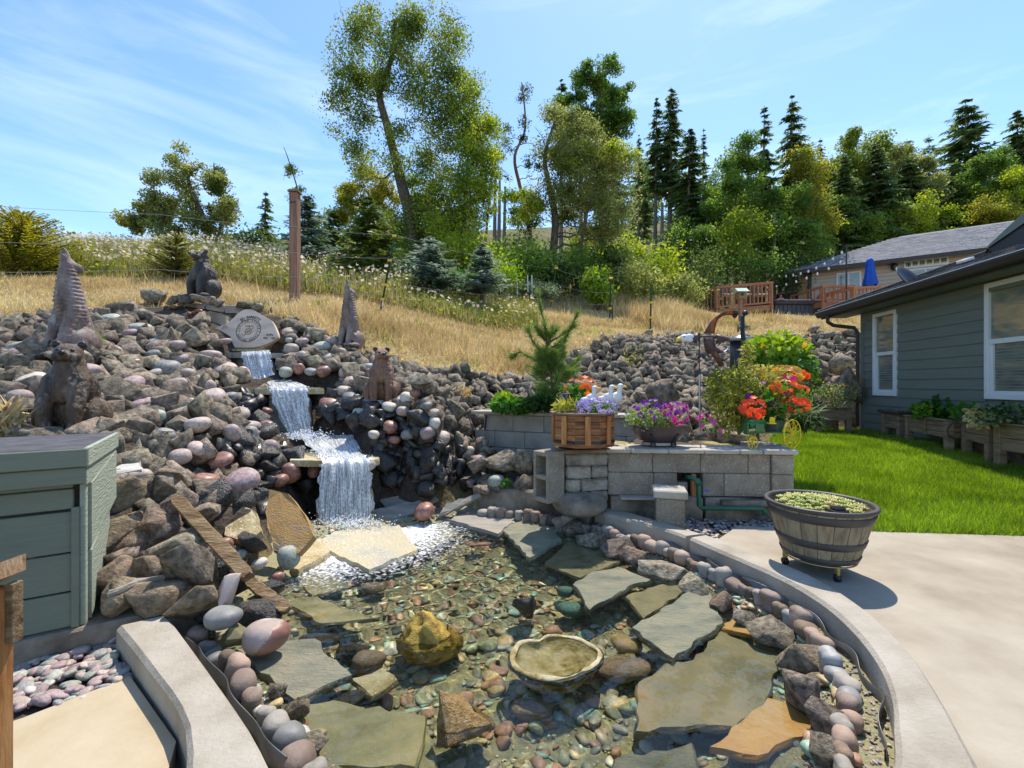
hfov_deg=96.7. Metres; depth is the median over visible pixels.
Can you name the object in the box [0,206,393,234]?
fence wire
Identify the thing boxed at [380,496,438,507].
flagstone
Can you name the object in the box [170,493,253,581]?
wooden plank
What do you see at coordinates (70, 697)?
pebble
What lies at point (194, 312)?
ant ornament
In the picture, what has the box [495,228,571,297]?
bush
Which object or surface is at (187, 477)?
rock
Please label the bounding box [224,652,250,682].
edging stone
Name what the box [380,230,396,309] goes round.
fence post
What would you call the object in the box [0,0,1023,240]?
sky
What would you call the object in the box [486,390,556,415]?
nasturtium leaves
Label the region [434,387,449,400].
rock
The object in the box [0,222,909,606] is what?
ground
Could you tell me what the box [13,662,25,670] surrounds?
pebble
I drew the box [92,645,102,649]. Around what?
pebble
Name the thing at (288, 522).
flagstone
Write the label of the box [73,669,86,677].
pebble
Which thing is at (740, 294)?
bird house
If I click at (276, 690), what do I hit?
rim rock
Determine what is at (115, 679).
pebble
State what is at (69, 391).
bear statue
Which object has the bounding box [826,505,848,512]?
solar light
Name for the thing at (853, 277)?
window
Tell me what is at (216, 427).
rock
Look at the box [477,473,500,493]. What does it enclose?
rock
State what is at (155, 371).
river stone
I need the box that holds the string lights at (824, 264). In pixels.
[765,248,843,276]
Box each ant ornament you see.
[159,305,177,309]
[185,309,202,317]
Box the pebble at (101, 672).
[96,669,109,675]
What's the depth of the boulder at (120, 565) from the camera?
2.39 m
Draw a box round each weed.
[0,394,35,436]
[453,383,471,399]
[501,478,512,487]
[584,326,615,333]
[623,342,642,366]
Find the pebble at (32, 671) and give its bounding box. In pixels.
[28,667,38,675]
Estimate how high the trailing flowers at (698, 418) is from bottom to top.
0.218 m
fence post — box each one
[287,189,302,303]
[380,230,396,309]
[550,267,557,306]
[608,277,612,318]
[649,286,652,329]
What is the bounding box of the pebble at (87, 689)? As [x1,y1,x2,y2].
[77,685,93,696]
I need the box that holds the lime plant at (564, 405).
[550,395,577,412]
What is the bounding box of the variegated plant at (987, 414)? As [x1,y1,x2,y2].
[962,400,1023,429]
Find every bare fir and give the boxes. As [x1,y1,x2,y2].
[493,160,496,252]
[497,180,500,250]
[502,186,505,248]
[578,133,582,233]
[659,202,663,257]
[755,226,758,305]
[771,213,775,299]
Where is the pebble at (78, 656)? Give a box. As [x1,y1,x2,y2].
[72,653,83,659]
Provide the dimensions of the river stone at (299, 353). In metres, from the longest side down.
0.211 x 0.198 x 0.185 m
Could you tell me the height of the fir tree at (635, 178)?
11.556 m
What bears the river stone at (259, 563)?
on the pond bed at (268, 570)
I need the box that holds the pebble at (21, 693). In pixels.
[13,690,27,696]
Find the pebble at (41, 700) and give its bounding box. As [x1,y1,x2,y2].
[31,694,51,706]
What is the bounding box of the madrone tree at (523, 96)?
[498,82,545,263]
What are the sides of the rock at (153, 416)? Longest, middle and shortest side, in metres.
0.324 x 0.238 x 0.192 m
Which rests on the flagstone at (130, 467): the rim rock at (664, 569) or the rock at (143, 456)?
the rock at (143, 456)
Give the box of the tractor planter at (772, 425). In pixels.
[744,416,800,448]
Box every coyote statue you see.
[35,248,109,351]
[335,281,366,347]
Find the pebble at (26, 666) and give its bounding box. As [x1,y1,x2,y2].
[23,659,33,669]
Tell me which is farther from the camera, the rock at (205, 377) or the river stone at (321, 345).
the river stone at (321, 345)
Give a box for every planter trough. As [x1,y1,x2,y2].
[803,407,852,432]
[877,409,912,436]
[903,415,983,453]
[959,422,992,462]
[993,422,1023,464]
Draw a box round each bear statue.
[31,340,113,429]
[182,249,221,298]
[362,346,400,401]
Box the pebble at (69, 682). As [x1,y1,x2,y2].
[58,680,81,689]
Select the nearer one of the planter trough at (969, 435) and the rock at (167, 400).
the rock at (167, 400)
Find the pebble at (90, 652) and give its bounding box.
[86,647,101,655]
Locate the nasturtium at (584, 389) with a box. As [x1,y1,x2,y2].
[556,375,599,400]
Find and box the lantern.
[556,391,570,400]
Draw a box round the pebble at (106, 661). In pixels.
[101,658,112,664]
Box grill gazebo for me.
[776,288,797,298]
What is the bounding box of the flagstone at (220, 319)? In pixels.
[180,311,228,324]
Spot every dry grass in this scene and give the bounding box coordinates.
[0,268,859,380]
[7,272,858,375]
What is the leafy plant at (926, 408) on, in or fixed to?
on the planter trough at (927, 425)
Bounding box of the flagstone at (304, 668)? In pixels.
[235,638,351,700]
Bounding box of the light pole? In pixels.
[846,244,846,299]
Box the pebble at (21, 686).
[14,679,35,693]
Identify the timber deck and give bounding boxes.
[694,281,773,314]
[790,285,854,308]
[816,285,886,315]
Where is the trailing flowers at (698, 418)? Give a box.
[695,413,724,433]
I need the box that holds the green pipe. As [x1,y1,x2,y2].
[682,474,766,515]
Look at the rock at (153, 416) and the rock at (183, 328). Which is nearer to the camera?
the rock at (153, 416)
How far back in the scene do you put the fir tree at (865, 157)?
53.08 m
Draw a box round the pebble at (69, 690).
[63,684,85,693]
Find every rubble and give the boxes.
[0,299,858,521]
[218,387,487,537]
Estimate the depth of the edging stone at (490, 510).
4.38 m
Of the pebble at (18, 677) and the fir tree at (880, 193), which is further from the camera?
the fir tree at (880, 193)
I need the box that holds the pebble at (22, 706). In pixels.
[14,702,27,711]
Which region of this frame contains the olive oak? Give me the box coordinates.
[517,98,648,257]
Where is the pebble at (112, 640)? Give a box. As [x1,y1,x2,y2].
[108,637,115,643]
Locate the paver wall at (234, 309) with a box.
[177,303,242,314]
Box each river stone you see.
[5,341,21,348]
[5,348,19,354]
[6,389,34,402]
[13,372,46,381]
[87,363,101,372]
[102,314,120,320]
[121,329,137,335]
[124,375,144,384]
[127,323,152,328]
[130,469,152,477]
[133,399,145,407]
[144,350,160,356]
[144,397,150,403]
[146,409,167,425]
[147,337,171,342]
[149,368,162,373]
[152,360,180,372]
[156,428,175,438]
[167,340,187,350]
[168,378,187,381]
[168,448,191,464]
[171,354,188,363]
[181,368,195,375]
[183,417,211,433]
[187,441,204,455]
[193,473,219,479]
[199,350,222,357]
[203,605,242,630]
[205,380,216,388]
[205,388,225,397]
[208,451,233,468]
[213,362,237,372]
[218,338,231,344]
[218,573,241,605]
[223,424,241,441]
[224,537,233,546]
[226,392,237,400]
[226,467,260,491]
[233,406,249,418]
[237,549,245,558]
[242,618,289,655]
[245,420,260,429]
[246,426,258,436]
[251,557,267,569]
[262,407,272,413]
[264,439,278,450]
[271,571,284,580]
[274,474,288,486]
[277,545,300,569]
[279,367,292,377]
[281,327,297,334]
[281,462,300,483]
[284,343,298,353]
[285,337,293,342]
[293,363,304,374]
[295,338,308,342]
[295,351,305,363]
[304,368,315,375]
[307,467,320,478]
[314,341,329,349]
[316,366,330,377]
[319,398,335,406]
[322,353,331,358]
[324,337,336,345]
[337,386,350,395]
[339,368,345,377]
[342,392,355,398]
[343,376,353,383]
[352,408,362,413]
[361,457,375,471]
[363,363,371,367]
[368,430,378,438]
[382,402,396,411]
[383,420,397,433]
[388,436,400,443]
[396,406,409,415]
[400,392,413,401]
[401,429,412,439]
[410,389,420,397]
[414,502,434,521]
[420,427,434,439]
[423,401,432,408]
[427,409,439,416]
[428,417,439,428]
[436,431,449,443]
[466,446,474,455]
[466,479,475,487]
[472,455,486,459]
[487,474,503,486]
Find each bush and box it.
[224,222,288,248]
[286,224,356,252]
[381,228,444,274]
[383,264,409,277]
[424,220,504,276]
[435,267,498,294]
[465,240,533,296]
[486,217,548,260]
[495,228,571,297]
[511,278,567,303]
[522,251,585,298]
[556,238,616,295]
[561,231,595,265]
[575,264,619,311]
[577,235,651,292]
[590,227,658,269]
[606,252,677,300]
[637,234,697,289]
[653,266,719,307]
[673,234,740,307]
[681,237,745,308]
[717,236,799,305]
[742,329,825,406]
[753,240,828,298]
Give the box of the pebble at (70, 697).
[64,695,76,701]
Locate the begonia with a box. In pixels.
[738,370,813,422]
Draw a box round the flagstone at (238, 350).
[232,349,265,351]
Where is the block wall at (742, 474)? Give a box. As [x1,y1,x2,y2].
[606,441,798,522]
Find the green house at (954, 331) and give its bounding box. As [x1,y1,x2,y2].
[815,212,1023,464]
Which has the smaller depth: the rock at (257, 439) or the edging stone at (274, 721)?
the edging stone at (274, 721)
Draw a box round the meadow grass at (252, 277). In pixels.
[0,232,539,329]
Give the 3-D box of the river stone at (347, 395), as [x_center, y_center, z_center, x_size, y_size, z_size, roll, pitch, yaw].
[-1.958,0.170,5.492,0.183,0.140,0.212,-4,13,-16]
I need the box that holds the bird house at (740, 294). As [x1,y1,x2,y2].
[733,288,748,320]
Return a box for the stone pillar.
[555,446,607,500]
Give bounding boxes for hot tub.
[756,299,826,315]
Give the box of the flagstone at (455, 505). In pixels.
[436,493,481,519]
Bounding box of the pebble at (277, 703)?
[268,697,282,707]
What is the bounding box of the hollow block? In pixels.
[533,449,563,503]
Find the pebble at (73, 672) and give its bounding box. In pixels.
[66,669,77,677]
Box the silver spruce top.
[346,205,400,265]
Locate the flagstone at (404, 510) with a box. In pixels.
[375,500,435,517]
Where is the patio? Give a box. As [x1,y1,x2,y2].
[718,526,1023,767]
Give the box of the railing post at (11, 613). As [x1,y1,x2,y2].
[0,553,25,767]
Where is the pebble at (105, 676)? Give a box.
[102,674,109,680]
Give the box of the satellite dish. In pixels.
[896,262,917,281]
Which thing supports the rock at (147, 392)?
on the ground at (306, 502)
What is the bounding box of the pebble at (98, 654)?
[90,648,108,659]
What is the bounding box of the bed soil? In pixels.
[632,438,737,445]
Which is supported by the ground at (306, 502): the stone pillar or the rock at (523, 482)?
the rock at (523, 482)
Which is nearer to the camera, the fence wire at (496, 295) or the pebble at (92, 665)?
the pebble at (92, 665)
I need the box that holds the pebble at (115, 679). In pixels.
[111,675,124,682]
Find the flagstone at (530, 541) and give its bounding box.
[503,521,561,560]
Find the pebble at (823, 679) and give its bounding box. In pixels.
[816,674,830,686]
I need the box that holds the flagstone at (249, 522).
[224,506,263,545]
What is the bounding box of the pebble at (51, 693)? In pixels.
[46,690,59,700]
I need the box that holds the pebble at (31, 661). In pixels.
[28,657,40,663]
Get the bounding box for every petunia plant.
[575,397,619,412]
[622,398,690,431]
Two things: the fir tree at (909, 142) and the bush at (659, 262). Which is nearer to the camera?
the bush at (659, 262)
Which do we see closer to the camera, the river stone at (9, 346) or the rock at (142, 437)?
the rock at (142, 437)
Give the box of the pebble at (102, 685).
[96,683,110,688]
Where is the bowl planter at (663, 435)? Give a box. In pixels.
[631,423,689,446]
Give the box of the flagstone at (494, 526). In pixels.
[450,504,515,536]
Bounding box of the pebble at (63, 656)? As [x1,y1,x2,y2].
[55,653,69,661]
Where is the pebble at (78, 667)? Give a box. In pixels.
[68,662,81,670]
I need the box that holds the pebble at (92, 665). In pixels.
[89,661,99,670]
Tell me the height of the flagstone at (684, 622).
0.057 m
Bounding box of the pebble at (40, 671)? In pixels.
[33,666,43,676]
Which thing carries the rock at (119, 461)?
on the ground at (306, 502)
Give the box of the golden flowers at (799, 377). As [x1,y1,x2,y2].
[757,365,806,394]
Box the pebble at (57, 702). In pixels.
[52,699,63,705]
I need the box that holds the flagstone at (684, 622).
[632,592,722,658]
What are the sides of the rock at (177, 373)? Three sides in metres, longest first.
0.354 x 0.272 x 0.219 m
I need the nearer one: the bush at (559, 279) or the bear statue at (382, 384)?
the bear statue at (382, 384)
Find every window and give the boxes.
[836,270,860,289]
[872,309,897,395]
[903,256,948,268]
[908,266,939,274]
[984,274,1023,399]
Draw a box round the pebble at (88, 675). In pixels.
[82,671,96,680]
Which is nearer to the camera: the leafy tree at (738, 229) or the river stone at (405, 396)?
the river stone at (405, 396)
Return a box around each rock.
[0,326,13,331]
[0,329,9,334]
[0,332,18,341]
[0,347,6,353]
[0,351,16,362]
[0,367,15,380]
[0,380,29,394]
[1,311,24,323]
[4,354,36,368]
[4,432,13,436]
[6,366,28,370]
[9,426,63,436]
[11,397,34,412]
[12,337,41,354]
[14,365,35,380]
[15,375,42,395]
[23,332,45,340]
[27,430,51,435]
[29,360,51,370]
[35,321,47,332]
[39,340,50,354]
[40,349,52,358]
[43,361,51,372]
[54,430,66,434]
[63,417,98,434]
[78,425,110,433]
[84,350,93,363]
[85,345,101,363]
[91,372,105,380]
[93,416,125,432]
[94,325,103,335]
[99,375,141,401]
[100,358,125,371]
[100,364,109,376]
[103,544,142,565]
[104,395,125,400]
[105,303,134,313]
[107,400,124,413]
[111,427,132,442]
[113,414,131,418]
[116,314,135,322]
[116,317,133,325]
[116,432,125,453]
[116,452,123,466]
[116,473,135,479]
[118,354,145,368]
[118,448,152,467]
[119,404,153,416]
[121,338,141,353]
[122,568,131,576]
[124,427,152,445]
[125,416,155,432]
[126,380,139,388]
[131,439,142,449]
[132,388,169,400]
[133,497,159,509]
[134,371,157,381]
[135,550,145,557]
[138,384,150,388]
[139,409,160,427]
[140,288,167,304]
[140,476,153,490]
[142,506,185,546]
[143,355,160,368]
[143,459,165,472]
[144,340,168,350]
[145,377,154,386]
[146,473,177,484]
[147,402,165,411]
[150,392,179,409]
[150,453,162,461]
[151,475,176,503]
[152,431,180,457]
[156,328,181,340]
[159,381,191,396]
[162,362,190,378]
[164,414,188,429]
[165,460,194,479]
[166,295,177,304]
[166,406,190,418]
[168,428,194,448]
[169,326,180,339]
[169,352,191,355]
[174,480,187,492]
[175,324,194,335]
[175,426,184,432]
[177,395,190,404]
[178,294,194,303]
[178,401,191,418]
[181,327,209,346]
[181,472,192,478]
[182,474,191,489]
[182,502,221,526]
[184,480,192,487]
[185,376,198,385]
[188,380,197,396]
[188,390,210,417]
[189,294,202,302]
[190,369,204,375]
[190,437,217,465]
[191,311,206,324]
[191,479,216,493]
[195,354,212,366]
[197,488,210,494]
[197,582,216,587]
[198,372,216,389]
[198,488,227,511]
[200,296,215,305]
[206,412,228,424]
[207,417,227,436]
[208,400,232,421]
[209,467,225,479]
[213,299,224,307]
[213,397,234,407]
[214,577,223,590]
[220,365,250,382]
[221,384,241,392]
[224,394,233,404]
[227,413,250,426]
[231,488,256,508]
[232,407,240,413]
[232,492,243,503]
[233,544,253,559]
[235,449,260,467]
[236,300,253,308]
[237,424,255,445]
[244,446,258,453]
[250,303,264,312]
[250,409,271,421]
[252,434,259,446]
[253,487,268,504]
[255,459,278,472]
[257,436,279,462]
[257,446,269,457]
[258,480,270,488]
[259,422,279,439]
[267,683,287,698]
[268,469,280,475]
[271,454,285,470]
[275,358,296,371]
[276,354,294,372]
[281,352,296,357]
[281,445,304,466]
[285,697,309,720]
[291,476,318,493]
[305,327,326,341]
[306,323,317,327]
[306,729,328,753]
[315,518,325,525]
[319,411,336,425]
[336,402,351,420]
[340,397,363,411]
[342,362,360,376]
[343,376,354,388]
[352,375,368,389]
[357,407,378,428]
[370,450,400,473]
[376,426,385,438]
[379,471,397,487]
[387,445,402,463]
[392,357,403,369]
[401,359,418,371]
[403,610,449,643]
[406,408,430,427]
[406,456,418,478]
[407,373,432,386]
[414,480,437,498]
[418,447,439,471]
[418,455,434,467]
[419,372,433,395]
[421,451,436,474]
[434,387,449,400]
[437,689,489,732]
[444,455,455,479]
[445,400,465,421]
[451,363,462,377]
[458,457,469,476]
[459,417,474,435]
[459,472,472,491]
[466,455,474,468]
[466,456,488,474]
[470,471,485,482]
[473,485,489,495]
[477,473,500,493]
[484,449,515,474]
[511,448,532,475]
[512,474,532,490]
[513,597,534,607]
[561,519,585,536]
[576,531,605,548]
[592,522,602,526]
[600,536,634,557]
[618,546,646,566]
[631,391,647,403]
[637,560,688,579]
[643,381,679,408]
[663,406,688,419]
[677,414,701,427]
[678,411,693,434]
[678,571,708,595]
[693,420,721,440]
[709,590,732,611]
[711,411,728,424]
[715,430,759,443]
[732,608,754,625]
[744,614,796,649]
[776,644,819,673]
[782,668,820,713]
[804,695,843,735]
[806,670,827,687]
[809,730,835,767]
[811,359,828,384]
[828,352,854,373]
[833,366,861,403]
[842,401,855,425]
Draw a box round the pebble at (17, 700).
[13,696,27,707]
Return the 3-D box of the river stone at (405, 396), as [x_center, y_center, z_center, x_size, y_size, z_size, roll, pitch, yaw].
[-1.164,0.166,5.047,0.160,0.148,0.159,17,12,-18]
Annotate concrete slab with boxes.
[13,677,175,767]
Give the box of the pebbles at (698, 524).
[647,517,773,538]
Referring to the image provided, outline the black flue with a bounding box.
[727,335,752,380]
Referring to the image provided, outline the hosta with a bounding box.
[789,404,827,433]
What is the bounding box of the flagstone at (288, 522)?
[266,489,316,555]
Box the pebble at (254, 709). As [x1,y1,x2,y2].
[252,705,262,716]
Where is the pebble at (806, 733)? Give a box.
[803,729,812,739]
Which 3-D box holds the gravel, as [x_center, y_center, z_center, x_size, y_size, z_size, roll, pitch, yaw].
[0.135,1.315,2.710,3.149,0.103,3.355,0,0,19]
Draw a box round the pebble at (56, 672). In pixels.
[43,669,63,683]
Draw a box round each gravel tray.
[13,654,119,720]
[689,520,771,538]
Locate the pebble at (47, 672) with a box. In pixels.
[41,669,53,676]
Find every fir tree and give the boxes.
[254,191,281,245]
[546,79,576,252]
[570,71,639,218]
[620,158,660,233]
[625,159,673,235]
[628,135,646,243]
[634,165,658,262]
[637,97,677,261]
[642,88,687,269]
[652,190,683,228]
[657,128,717,275]
[698,128,717,229]
[706,170,720,198]
[724,169,748,303]
[739,173,758,245]
[740,105,790,302]
[766,95,833,289]
[814,155,880,259]
[815,140,826,200]
[852,144,921,241]
[855,145,889,187]
[892,140,925,180]
[893,159,947,231]
[917,136,946,176]
[930,98,1019,212]
[932,176,981,230]
[992,109,1023,204]
[1011,195,1023,207]
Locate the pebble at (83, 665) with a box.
[79,661,89,669]
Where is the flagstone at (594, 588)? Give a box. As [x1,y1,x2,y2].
[573,567,650,610]
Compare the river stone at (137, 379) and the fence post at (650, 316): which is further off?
the fence post at (650, 316)
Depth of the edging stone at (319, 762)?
1.44 m
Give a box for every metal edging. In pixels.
[184,636,286,767]
[665,541,886,759]
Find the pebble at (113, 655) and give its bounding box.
[99,652,118,661]
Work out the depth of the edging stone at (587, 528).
3.93 m
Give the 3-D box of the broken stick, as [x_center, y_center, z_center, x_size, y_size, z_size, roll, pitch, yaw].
[-1.357,1.179,2.536,0.356,0.131,0.072,0,0,30]
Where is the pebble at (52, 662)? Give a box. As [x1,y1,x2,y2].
[44,659,57,665]
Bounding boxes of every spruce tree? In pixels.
[279,195,343,264]
[317,213,347,254]
[323,196,410,278]
[392,236,469,293]
[455,243,513,306]
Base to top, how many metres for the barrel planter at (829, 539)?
0.447 m
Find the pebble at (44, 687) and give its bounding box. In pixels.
[28,683,48,696]
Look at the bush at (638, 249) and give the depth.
21.63 m
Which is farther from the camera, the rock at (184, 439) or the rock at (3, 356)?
the rock at (3, 356)
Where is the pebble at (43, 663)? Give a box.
[39,660,52,665]
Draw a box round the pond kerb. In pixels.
[116,486,976,767]
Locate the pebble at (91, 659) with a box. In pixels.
[82,657,96,661]
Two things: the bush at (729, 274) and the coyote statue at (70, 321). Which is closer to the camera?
the coyote statue at (70, 321)
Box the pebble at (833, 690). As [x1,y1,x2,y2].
[831,686,836,699]
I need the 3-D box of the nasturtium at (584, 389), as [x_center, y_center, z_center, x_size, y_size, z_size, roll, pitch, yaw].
[0.676,0.079,4.675,0.434,0.344,0.374,0,0,0]
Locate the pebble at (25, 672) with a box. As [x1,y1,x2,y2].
[13,670,27,676]
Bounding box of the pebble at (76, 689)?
[73,686,81,692]
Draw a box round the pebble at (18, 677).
[13,673,23,684]
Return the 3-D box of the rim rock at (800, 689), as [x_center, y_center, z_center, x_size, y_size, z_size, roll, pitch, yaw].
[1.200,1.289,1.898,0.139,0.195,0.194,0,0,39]
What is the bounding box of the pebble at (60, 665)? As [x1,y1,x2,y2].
[52,663,66,668]
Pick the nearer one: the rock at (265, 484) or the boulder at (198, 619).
the boulder at (198, 619)
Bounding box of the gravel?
[206,508,893,767]
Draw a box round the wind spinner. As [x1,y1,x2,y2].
[675,310,738,434]
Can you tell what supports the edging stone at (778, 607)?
on the pond bed at (268, 570)
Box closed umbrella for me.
[862,257,878,291]
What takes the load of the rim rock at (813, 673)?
on the pond bed at (268, 570)
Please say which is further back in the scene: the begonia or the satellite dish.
the satellite dish
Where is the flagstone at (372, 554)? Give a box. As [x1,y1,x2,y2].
[322,524,417,572]
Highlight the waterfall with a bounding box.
[227,349,430,564]
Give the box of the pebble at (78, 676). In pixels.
[75,672,87,680]
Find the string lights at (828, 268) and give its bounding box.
[715,256,845,288]
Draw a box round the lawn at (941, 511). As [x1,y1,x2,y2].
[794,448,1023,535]
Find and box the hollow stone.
[510,634,602,680]
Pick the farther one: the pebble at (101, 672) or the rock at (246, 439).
the rock at (246, 439)
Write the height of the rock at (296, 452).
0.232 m
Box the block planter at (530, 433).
[471,410,637,460]
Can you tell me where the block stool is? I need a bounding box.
[652,484,687,528]
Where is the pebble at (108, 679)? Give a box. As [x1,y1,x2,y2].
[103,674,114,682]
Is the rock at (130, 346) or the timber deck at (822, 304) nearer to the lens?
the rock at (130, 346)
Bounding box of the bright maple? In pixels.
[497,137,643,285]
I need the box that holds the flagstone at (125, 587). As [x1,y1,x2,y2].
[107,575,164,596]
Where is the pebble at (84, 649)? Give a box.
[69,645,90,655]
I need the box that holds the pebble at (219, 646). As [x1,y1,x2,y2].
[205,644,221,655]
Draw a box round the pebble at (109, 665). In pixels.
[101,659,114,669]
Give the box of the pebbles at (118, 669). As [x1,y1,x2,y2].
[14,643,130,706]
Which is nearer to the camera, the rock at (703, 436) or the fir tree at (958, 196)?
the rock at (703, 436)
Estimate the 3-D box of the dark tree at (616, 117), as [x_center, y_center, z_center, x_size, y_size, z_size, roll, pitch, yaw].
[6.467,-18.082,35.961,7.429,16.394,3.626,0,0,0]
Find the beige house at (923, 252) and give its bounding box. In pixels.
[787,220,1014,301]
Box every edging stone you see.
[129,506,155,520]
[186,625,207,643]
[198,640,216,654]
[206,649,221,665]
[216,649,235,673]
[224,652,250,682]
[229,668,256,702]
[241,686,263,715]
[256,705,276,726]
[261,709,289,741]
[271,720,306,750]
[277,739,316,767]
[302,756,327,767]
[477,509,487,516]
[487,506,496,516]
[494,507,505,517]
[504,510,514,517]
[515,510,522,520]
[523,508,532,521]
[530,510,540,522]
[539,514,546,524]
[547,513,557,526]
[551,516,562,528]
[561,515,576,524]
[582,524,590,533]
[590,525,598,532]
[601,525,613,538]
[609,529,620,538]
[614,534,625,538]
[630,534,638,548]
[637,534,650,548]
[643,539,656,553]
[655,540,669,555]
[662,548,668,557]
[667,547,678,562]
[674,549,689,566]
[686,558,693,569]
[690,561,698,571]
[697,561,711,578]
[707,568,715,582]
[714,566,731,587]
[723,576,740,593]
[737,583,746,596]
[745,587,756,600]
[752,589,760,605]
[759,588,780,613]
[772,601,788,619]
[781,609,788,625]
[788,605,813,630]
[793,619,818,640]
[804,627,819,644]
[810,632,834,648]
[818,645,843,669]
[823,664,850,682]
[829,712,857,740]
[831,724,858,752]
[832,671,861,693]
[833,740,854,767]
[833,753,853,767]
[835,691,858,712]
[836,685,862,711]
[841,709,863,734]
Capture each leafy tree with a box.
[382,173,482,264]
[416,66,503,272]
[475,116,513,241]
[648,216,729,276]
[693,129,774,301]
[706,200,781,306]
[736,175,840,292]
[783,135,848,247]
[811,125,897,196]
[813,193,905,248]
[885,141,956,221]
[888,187,969,233]
[950,144,1021,216]
[958,164,1023,227]
[962,192,1023,224]
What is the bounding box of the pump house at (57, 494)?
[0,432,117,636]
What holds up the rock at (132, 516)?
on the ground at (306, 502)
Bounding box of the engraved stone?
[216,309,279,348]
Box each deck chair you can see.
[718,285,733,304]
[735,286,752,304]
[751,285,768,304]
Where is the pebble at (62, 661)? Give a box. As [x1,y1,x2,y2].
[49,660,67,668]
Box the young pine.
[506,288,585,410]
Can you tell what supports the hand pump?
on the ground at (306, 502)
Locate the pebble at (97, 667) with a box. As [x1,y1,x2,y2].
[90,662,101,676]
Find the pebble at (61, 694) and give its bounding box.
[51,690,69,699]
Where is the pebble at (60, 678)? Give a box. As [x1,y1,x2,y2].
[56,673,65,681]
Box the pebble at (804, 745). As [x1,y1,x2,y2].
[800,739,811,758]
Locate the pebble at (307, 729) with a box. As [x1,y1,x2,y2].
[303,724,309,732]
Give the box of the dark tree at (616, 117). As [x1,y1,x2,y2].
[549,51,638,213]
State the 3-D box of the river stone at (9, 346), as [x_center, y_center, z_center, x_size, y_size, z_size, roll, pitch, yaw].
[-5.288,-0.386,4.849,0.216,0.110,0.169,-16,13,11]
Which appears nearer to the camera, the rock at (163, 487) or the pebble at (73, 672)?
the pebble at (73, 672)
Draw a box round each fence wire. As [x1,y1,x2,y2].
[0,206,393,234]
[0,242,355,257]
[114,269,352,281]
[114,289,382,295]
[387,282,604,304]
[391,258,607,292]
[397,235,608,278]
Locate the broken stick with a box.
[245,577,291,614]
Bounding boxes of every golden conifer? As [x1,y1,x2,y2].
[0,205,102,276]
[137,232,210,280]
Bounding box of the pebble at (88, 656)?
[83,655,93,660]
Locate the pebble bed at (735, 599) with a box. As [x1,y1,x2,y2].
[207,512,834,767]
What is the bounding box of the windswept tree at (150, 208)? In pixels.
[109,140,243,243]
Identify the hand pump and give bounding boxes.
[737,310,749,373]
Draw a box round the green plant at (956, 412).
[946,399,981,421]
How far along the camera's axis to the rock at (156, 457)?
3.46 m
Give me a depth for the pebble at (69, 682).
1.92 m
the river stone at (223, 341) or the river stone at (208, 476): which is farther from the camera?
the river stone at (223, 341)
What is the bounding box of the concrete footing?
[13,607,204,666]
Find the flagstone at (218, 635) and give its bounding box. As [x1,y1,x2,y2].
[211,628,227,643]
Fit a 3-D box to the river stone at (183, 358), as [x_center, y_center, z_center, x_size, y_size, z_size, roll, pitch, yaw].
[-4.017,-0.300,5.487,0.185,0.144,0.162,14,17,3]
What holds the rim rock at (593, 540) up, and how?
on the pond bed at (268, 570)
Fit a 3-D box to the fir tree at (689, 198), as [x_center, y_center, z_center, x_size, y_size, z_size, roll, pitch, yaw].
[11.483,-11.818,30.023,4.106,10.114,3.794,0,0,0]
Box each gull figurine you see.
[580,386,600,401]
[598,385,617,401]
[613,383,626,403]
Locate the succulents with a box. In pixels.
[775,491,868,512]
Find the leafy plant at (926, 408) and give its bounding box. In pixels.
[904,394,953,420]
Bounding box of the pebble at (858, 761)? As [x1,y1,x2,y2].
[852,751,862,766]
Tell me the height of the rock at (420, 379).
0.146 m
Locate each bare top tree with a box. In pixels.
[193,162,241,239]
[283,148,331,242]
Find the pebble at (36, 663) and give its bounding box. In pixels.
[32,659,39,665]
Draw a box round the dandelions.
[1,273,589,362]
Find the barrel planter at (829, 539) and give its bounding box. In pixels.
[764,489,880,581]
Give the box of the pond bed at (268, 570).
[179,505,893,767]
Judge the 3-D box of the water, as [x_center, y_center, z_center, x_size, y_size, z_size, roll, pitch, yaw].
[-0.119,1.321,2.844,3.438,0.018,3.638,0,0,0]
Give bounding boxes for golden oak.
[318,164,401,242]
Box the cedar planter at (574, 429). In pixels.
[550,410,617,448]
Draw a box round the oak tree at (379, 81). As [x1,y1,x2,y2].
[309,0,509,265]
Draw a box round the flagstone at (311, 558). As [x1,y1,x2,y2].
[291,538,330,575]
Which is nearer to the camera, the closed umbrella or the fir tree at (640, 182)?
the closed umbrella
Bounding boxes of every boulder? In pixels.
[96,555,132,593]
[100,575,134,617]
[106,515,138,553]
[110,477,151,512]
[112,529,150,552]
[123,579,196,618]
[127,510,144,519]
[130,555,161,577]
[135,513,183,533]
[145,527,208,555]
[153,466,185,483]
[158,490,198,520]
[159,542,218,583]
[162,585,218,619]
[193,605,217,623]
[196,477,232,506]
[211,551,229,576]
[221,623,245,646]
[228,566,254,596]
[233,596,285,627]
[237,531,267,552]
[253,579,285,598]
[553,492,606,517]
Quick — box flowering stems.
[808,381,857,409]
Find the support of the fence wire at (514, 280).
attached to the fence post at (389, 261)
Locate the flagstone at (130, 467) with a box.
[116,462,142,472]
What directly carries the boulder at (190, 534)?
on the boulder at (146, 566)
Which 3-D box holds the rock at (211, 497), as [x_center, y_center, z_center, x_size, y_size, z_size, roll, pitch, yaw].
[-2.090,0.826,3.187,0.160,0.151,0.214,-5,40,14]
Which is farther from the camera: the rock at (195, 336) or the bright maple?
the bright maple
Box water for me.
[223,521,813,767]
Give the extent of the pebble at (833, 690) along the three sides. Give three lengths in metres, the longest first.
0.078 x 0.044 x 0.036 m
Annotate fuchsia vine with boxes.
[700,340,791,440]

